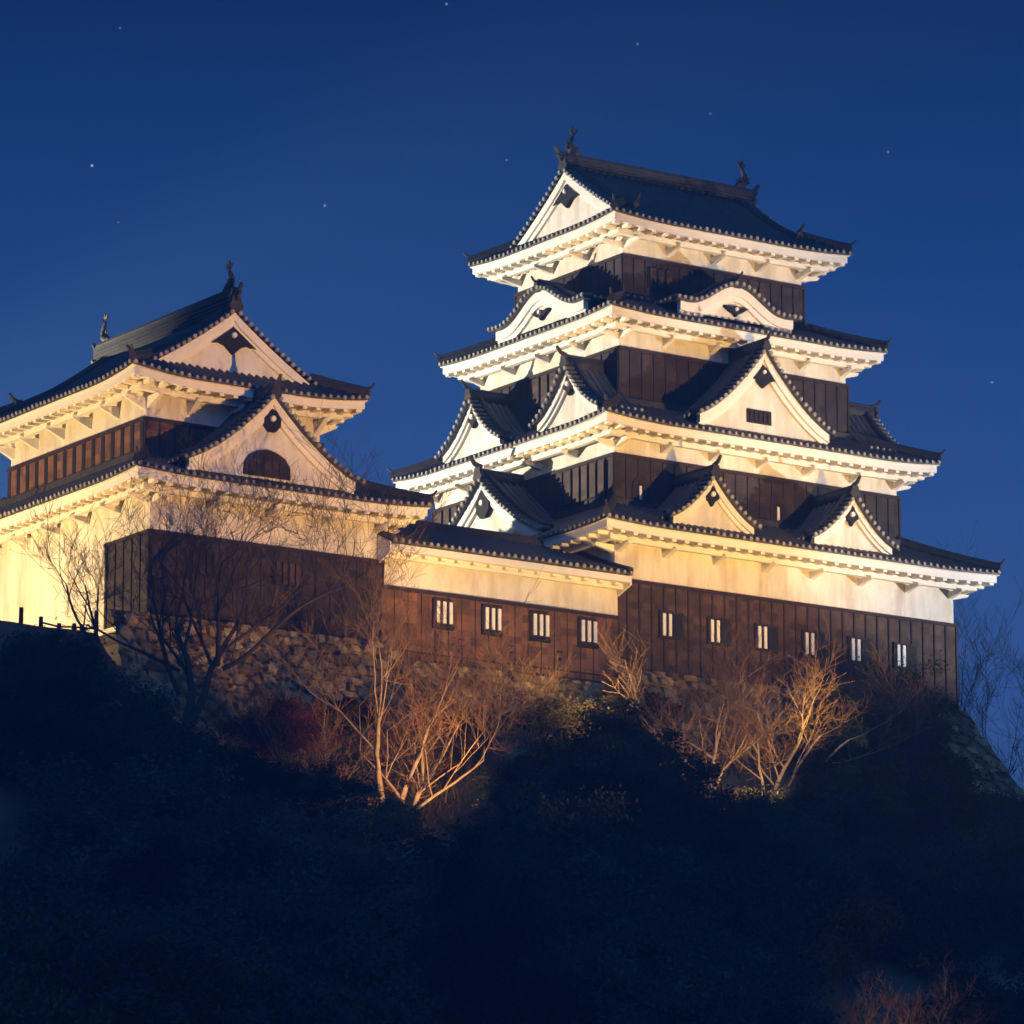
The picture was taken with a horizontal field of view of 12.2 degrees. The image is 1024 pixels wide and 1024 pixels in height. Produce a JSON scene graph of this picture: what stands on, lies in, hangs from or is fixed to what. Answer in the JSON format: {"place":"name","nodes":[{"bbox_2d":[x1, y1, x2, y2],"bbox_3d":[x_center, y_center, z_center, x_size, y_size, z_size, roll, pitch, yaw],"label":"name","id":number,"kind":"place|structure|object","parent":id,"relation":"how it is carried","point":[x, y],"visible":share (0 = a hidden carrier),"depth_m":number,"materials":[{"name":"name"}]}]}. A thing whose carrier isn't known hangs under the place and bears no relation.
{"place":"outdoors","nodes":[
{"label":"outdoors","id":0,"kind":"place"},
{"bbox_2d":[0,620,1023,1023],"bbox_3d":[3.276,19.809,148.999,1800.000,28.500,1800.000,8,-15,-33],"label":"ground","id":1,"kind":"structure","parent":0,"point":[890,970],"depth_m":137.53,"materials":[{"name":"plant"}]},
{"bbox_2d":[19,607,98,630],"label":"rail fence","id":2,"kind":"object","parent":1,"relation":"on","point":[41,623],"visible":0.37,"depth_m":139.06,"materials":[{"name":"brown wood"}]},
{"bbox_2d":[4,477,137,647],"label":"bare tree","id":3,"kind":"object","parent":1,"relation":"on","point":[92,620],"visible":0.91,"depth_m":138.48,"materials":[{"name":"brown plant"}]},
{"bbox_2d":[0,617,155,715],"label":"evergreen tree","id":4,"kind":"object","parent":1,"relation":"on","point":[33,649],"visible":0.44,"depth_m":132.13,"materials":[{"name":"green plant"}]},
{"bbox_2d":[0,633,185,813],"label":"evergreen tree","id":5,"kind":"object","parent":1,"relation":"on","point":[30,715],"visible":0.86,"depth_m":127.22,"materials":[{"name":"green plant"}]},
{"bbox_2d":[52,662,223,773],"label":"evergreen tree","id":6,"kind":"object","parent":1,"relation":"on","point":[137,706],"visible":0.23,"depth_m":130.97,"materials":[{"name":"green plant"}]},
{"bbox_2d":[133,668,256,750],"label":"bare shrub","id":7,"kind":"object","parent":1,"relation":"on","point":[218,707],"visible":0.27,"depth_m":138.76,"materials":[{"name":"brown plant"}]},
{"bbox_2d":[0,260,436,647],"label":"side tower","id":8,"kind":"structure","parent":1,"relation":"on","point":[222,373],"depth_m":146.44,"materials":[{"name":"paint"}]},
{"bbox_2d":[189,550,218,575],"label":"window","id":9,"kind":"structure","parent":8,"relation":"in","point":[201,572],"depth_m":144.02,"materials":[{"name":"brown wood"}]},
{"bbox_2d":[273,561,300,587],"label":"window","id":10,"kind":"structure","parent":8,"relation":"in","point":[280,581],"depth_m":145.57,"materials":[{"name":"brown wood"}]},
{"bbox_2d":[10,400,456,730],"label":"bare tree","id":11,"kind":"object","parent":1,"relation":"on","point":[192,712],"visible":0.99,"depth_m":137.15,"materials":[{"name":"brown plant"}]},
{"bbox_2d":[178,674,327,761],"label":"bare shrub","id":12,"kind":"object","parent":1,"relation":"on","point":[206,707],"visible":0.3,"depth_m":140.22,"materials":[{"name":"brown plant"}]},
{"bbox_2d":[110,609,418,786],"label":"stone wall","id":13,"kind":"structure","parent":1,"relation":"on","point":[257,664],"depth_m":143.51,"materials":[{"name":"grey stone"}]},
{"bbox_2d":[211,686,345,768],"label":"red shrub","id":14,"kind":"object","parent":1,"relation":"on","point":[304,729],"visible":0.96,"depth_m":136.84,"materials":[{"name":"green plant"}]},
{"bbox_2d":[216,683,398,777],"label":"bare shrub","id":15,"kind":"object","parent":1,"relation":"on","point":[335,741],"visible":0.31,"depth_m":140.17,"materials":[{"name":"brown plant"}]},
{"bbox_2d":[251,747,383,832],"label":"evergreen shrub","id":16,"kind":"object","parent":1,"relation":"on","point":[317,785],"visible":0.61,"depth_m":134.19,"materials":[{"name":"green plant"}]},
{"bbox_2d":[247,789,439,928],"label":"olive shrub","id":17,"kind":"object","parent":1,"relation":"on","point":[348,846],"visible":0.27,"depth_m":129.50,"materials":[{"name":"green plant"}]},
{"bbox_2d":[297,693,395,790],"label":"dry shrub","id":18,"kind":"object","parent":1,"relation":"on","point":[352,707],"visible":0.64,"depth_m":140.72,"materials":[{"name":"brown plant"}]},
{"bbox_2d":[291,694,429,786],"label":"bare shrub","id":19,"kind":"object","parent":1,"relation":"on","point":[370,769],"visible":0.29,"depth_m":141.97,"materials":[{"name":"brown plant"}]},
{"bbox_2d":[344,789,438,863],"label":"dry shrub","id":20,"kind":"object","parent":1,"relation":"on","point":[380,827],"visible":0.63,"depth_m":133.88,"materials":[{"name":"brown plant"}]},
{"bbox_2d":[221,484,572,847],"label":"bare tree","id":21,"kind":"object","parent":1,"relation":"on","point":[421,781],"visible":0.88,"depth_m":137.18,"materials":[{"name":"brown plant"}]},
{"bbox_2d":[338,675,459,788],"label":"bare shrub","id":22,"kind":"object","parent":1,"relation":"on","point":[366,770],"visible":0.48,"depth_m":143.19,"materials":[{"name":"brown plant"}]},
{"bbox_2d":[387,699,502,783],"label":"dry shrub","id":23,"kind":"object","parent":1,"relation":"on","point":[460,731],"visible":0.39,"depth_m":142.39,"materials":[{"name":"brown plant"}]},
{"bbox_2d":[374,633,517,750],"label":"bare shrub","id":24,"kind":"object","parent":1,"relation":"on","point":[499,709],"visible":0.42,"depth_m":143.80,"materials":[{"name":"brown plant"}]},
{"bbox_2d":[420,615,576,722],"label":"bare shrub","id":25,"kind":"object","parent":1,"relation":"on","point":[550,680],"visible":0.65,"depth_m":146.01,"materials":[{"name":"brown plant"}]},
{"bbox_2d":[450,714,558,793],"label":"bare tree","id":26,"kind":"object","parent":1,"relation":"on","point":[485,759],"visible":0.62,"depth_m":141.37,"materials":[{"name":"brown plant"}]},
{"bbox_2d":[377,520,633,685],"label":"connecting corridor","id":27,"kind":"object","parent":1,"relation":"on","point":[478,579],"visible":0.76,"depth_m":150.23,"materials":[{"name":"paint"}]},
{"bbox_2d":[432,598,454,630],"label":"window","id":28,"kind":"structure","parent":27,"relation":"in","point":[448,621],"depth_m":148.55,"materials":[{"name":"wood"}]},
{"bbox_2d":[481,604,502,636],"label":"window","id":29,"kind":"structure","parent":27,"relation":"in","point":[491,612],"depth_m":149.50,"materials":[{"name":"white wood"}]},
{"bbox_2d":[529,611,550,642],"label":"window","id":30,"kind":"structure","parent":27,"relation":"in","point":[538,621],"depth_m":150.52,"materials":[{"name":"wood"}]},
{"bbox_2d":[577,617,598,648],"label":"window","id":31,"kind":"structure","parent":27,"relation":"in","point":[586,627],"depth_m":151.52,"materials":[{"name":"wood"}]},
{"bbox_2d":[399,659,621,739],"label":"stone wall","id":32,"kind":"structure","parent":1,"relation":"on","point":[583,690],"depth_m":149.00,"materials":[{"name":"grey stone"}]},
{"bbox_2d":[437,769,624,858],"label":"evergreen tree","id":33,"kind":"object","parent":1,"relation":"on","point":[511,797],"visible":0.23,"depth_m":135.81,"materials":[{"name":"green plant"}]},
{"bbox_2d":[490,688,606,738],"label":"olive shrub","id":34,"kind":"object","parent":1,"relation":"on","point":[544,715],"visible":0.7,"depth_m":145.19,"materials":[{"name":"green plant"}]},
{"bbox_2d":[491,736,620,805],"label":"evergreen tree","id":35,"kind":"object","parent":1,"relation":"on","point":[545,768],"visible":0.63,"depth_m":138.58,"materials":[{"name":"green plant"}]},
{"bbox_2d":[456,779,708,953],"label":"evergreen tree","id":36,"kind":"object","parent":1,"relation":"on","point":[591,871],"visible":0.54,"depth_m":130.88,"materials":[{"name":"green plant"}]},
{"bbox_2d":[215,707,1020,879],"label":"undergrowth","id":37,"kind":"object","parent":1,"relation":"on","point":[412,790],"visible":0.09,"depth_m":143.09,"materials":[{"name":"green plant"}]},
{"bbox_2d":[518,692,721,803],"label":"evergreen tree","id":38,"kind":"object","parent":1,"relation":"on","point":[610,737],"visible":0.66,"depth_m":138.97,"materials":[{"name":"green plant"}]},
{"bbox_2d":[582,682,693,737],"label":"olive shrub","id":39,"kind":"object","parent":1,"relation":"on","point":[623,692],"visible":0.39,"depth_m":147.26,"materials":[{"name":"green plant"}]},
{"bbox_2d":[575,744,777,871],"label":"evergreen tree","id":40,"kind":"object","parent":1,"relation":"on","point":[664,813],"visible":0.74,"depth_m":137.39,"materials":[{"name":"green plant"}]},
{"bbox_2d":[387,126,1005,708],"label":"castle keep","id":41,"kind":"structure","parent":1,"relation":"on","point":[657,370],"depth_m":159.23,"materials":[{"name":"paint"}]},
{"bbox_2d":[435,505,461,523],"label":"window","id":42,"kind":"structure","parent":41,"relation":"in","point":[447,514],"depth_m":163.31,"materials":[{"name":"grey wood"}]},
{"bbox_2d":[532,371,559,409],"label":"window","id":43,"kind":"structure","parent":41,"relation":"in","point":[541,385],"depth_m":161.37,"materials":[{"name":"grey wood"}]},
{"bbox_2d":[564,276,581,293],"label":"window","id":44,"kind":"structure","parent":41,"relation":"in","point":[575,284],"depth_m":162.04,"materials":[{"name":"black wood"}]},
{"bbox_2d":[564,460,606,506],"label":"window","id":45,"kind":"structure","parent":41,"relation":"in","point":[588,482],"depth_m":156.67,"materials":[{"name":"grey wood"}]},
{"bbox_2d":[632,475,651,501],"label":"window","id":46,"kind":"structure","parent":41,"relation":"in","point":[641,487],"depth_m":156.02,"materials":[{"name":"black wood"}]},
{"bbox_2d":[647,267,671,291],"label":"window","id":47,"kind":"structure","parent":41,"relation":"in","point":[659,279],"depth_m":160.78,"materials":[{"name":"brown wood"}]},
{"bbox_2d":[658,610,683,640],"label":"window","id":48,"kind":"structure","parent":41,"relation":"in","point":[666,619],"depth_m":153.60,"materials":[{"name":"black wood"}]},
{"bbox_2d":[706,617,731,646],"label":"window","id":49,"kind":"structure","parent":41,"relation":"in","point":[712,623],"depth_m":154.66,"materials":[{"name":"black wood"}]},
{"bbox_2d":[751,286,764,297],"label":"window","id":50,"kind":"structure","parent":41,"relation":"in","point":[758,290],"depth_m":163.15,"materials":[{"name":"brown wood"}]},
{"bbox_2d":[754,623,778,652],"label":"window","id":51,"kind":"structure","parent":41,"relation":"in","point":[769,640],"depth_m":155.72,"materials":[{"name":"black wood"}]},
{"bbox_2d":[770,496,788,522],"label":"window","id":52,"kind":"structure","parent":41,"relation":"in","point":[779,510],"depth_m":159.10,"materials":[{"name":"black wood"}]},
{"bbox_2d":[801,629,825,658],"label":"window","id":53,"kind":"structure","parent":41,"relation":"in","point":[805,634],"depth_m":156.79,"materials":[{"name":"black wood"}]},
{"bbox_2d":[847,636,871,664],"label":"window","id":54,"kind":"structure","parent":41,"relation":"in","point":[857,642],"depth_m":157.82,"materials":[{"name":"black wood"}]},
{"bbox_2d":[893,642,916,670],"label":"window","id":55,"kind":"structure","parent":41,"relation":"in","point":[902,649],"depth_m":158.87,"materials":[{"name":"black wood"}]},
{"bbox_2d":[590,608,810,794],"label":"bare tree","id":56,"kind":"object","parent":1,"relation":"on","point":[715,754],"visible":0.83,"depth_m":144.11,"materials":[{"name":"brown plant"}]},
{"bbox_2d":[707,661,832,763],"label":"bare shrub","id":57,"kind":"object","parent":1,"relation":"on","point":[737,725],"visible":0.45,"depth_m":150.91,"materials":[{"name":"brown plant"}]},
{"bbox_2d":[692,784,857,877],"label":"evergreen tree","id":58,"kind":"object","parent":1,"relation":"on","point":[753,804],"visible":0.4,"depth_m":138.76,"materials":[{"name":"green plant"}]},
{"bbox_2d":[615,667,1023,800],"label":"stone wall","id":59,"kind":"structure","parent":1,"relation":"on","point":[973,740],"depth_m":154.74,"materials":[{"name":"grey stone"}]},
{"bbox_2d":[697,612,942,803],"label":"bare tree","id":60,"kind":"object","parent":1,"relation":"on","point":[766,750],"visible":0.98,"depth_m":143.92,"materials":[{"name":"brown plant"}]},
{"bbox_2d":[766,679,912,744],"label":"olive shrub","id":61,"kind":"object","parent":1,"relation":"on","point":[836,696],"visible":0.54,"depth_m":149.44,"materials":[{"name":"green plant"}]},
{"bbox_2d":[762,747,937,860],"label":"evergreen tree","id":62,"kind":"object","parent":1,"relation":"on","point":[852,798],"visible":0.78,"depth_m":142.24,"materials":[{"name":"green plant"}]},
{"bbox_2d":[775,678,926,778],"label":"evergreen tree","id":63,"kind":"object","parent":1,"relation":"on","point":[864,745],"visible":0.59,"depth_m":148.91,"materials":[{"name":"green plant"}]},
{"bbox_2d":[849,644,955,806],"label":"bare tree","id":64,"kind":"object","parent":1,"relation":"on","point":[911,716],"visible":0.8,"depth_m":147.78,"materials":[{"name":"brown plant"}]},
{"bbox_2d":[847,650,965,751],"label":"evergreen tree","id":65,"kind":"object","parent":1,"relation":"on","point":[942,735],"visible":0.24,"depth_m":151.45,"materials":[{"name":"green plant"}]},
{"bbox_2d":[814,943,1000,1023],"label":"bare tree","id":66,"kind":"object","parent":1,"relation":"on","point":[889,1005],"visible":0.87,"depth_m":130.42,"materials":[{"name":"brown plant"}]},
{"bbox_2d":[909,716,969,756],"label":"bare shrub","id":67,"kind":"object","parent":1,"relation":"on","point":[954,740],"visible":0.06,"depth_m":154.26,"materials":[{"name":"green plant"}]},
{"bbox_2d":[856,750,1023,858],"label":"evergreen tree","id":68,"kind":"object","parent":1,"relation":"on","point":[972,809],"visible":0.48,"depth_m":144.63,"materials":[{"name":"green plant"}]},
{"bbox_2d":[887,942,1023,1023],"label":"evergreen tree","id":69,"kind":"object","parent":1,"relation":"on","point":[1010,1003],"visible":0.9,"depth_m":131.81,"materials":[{"name":"green plant"}]},
{"bbox_2d":[936,517,1023,789],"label":"bare tree","id":70,"kind":"object","parent":1,"relation":"on","point":[987,683],"visible":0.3,"depth_m":166.21,"materials":[{"name":"brown plant"}]},
{"bbox_2d":[0,0,1023,790],"label":"sky","id":71,"kind":"structure","parent":0,"point":[345,158],"materials":[{"name":"blue"}]}
]}

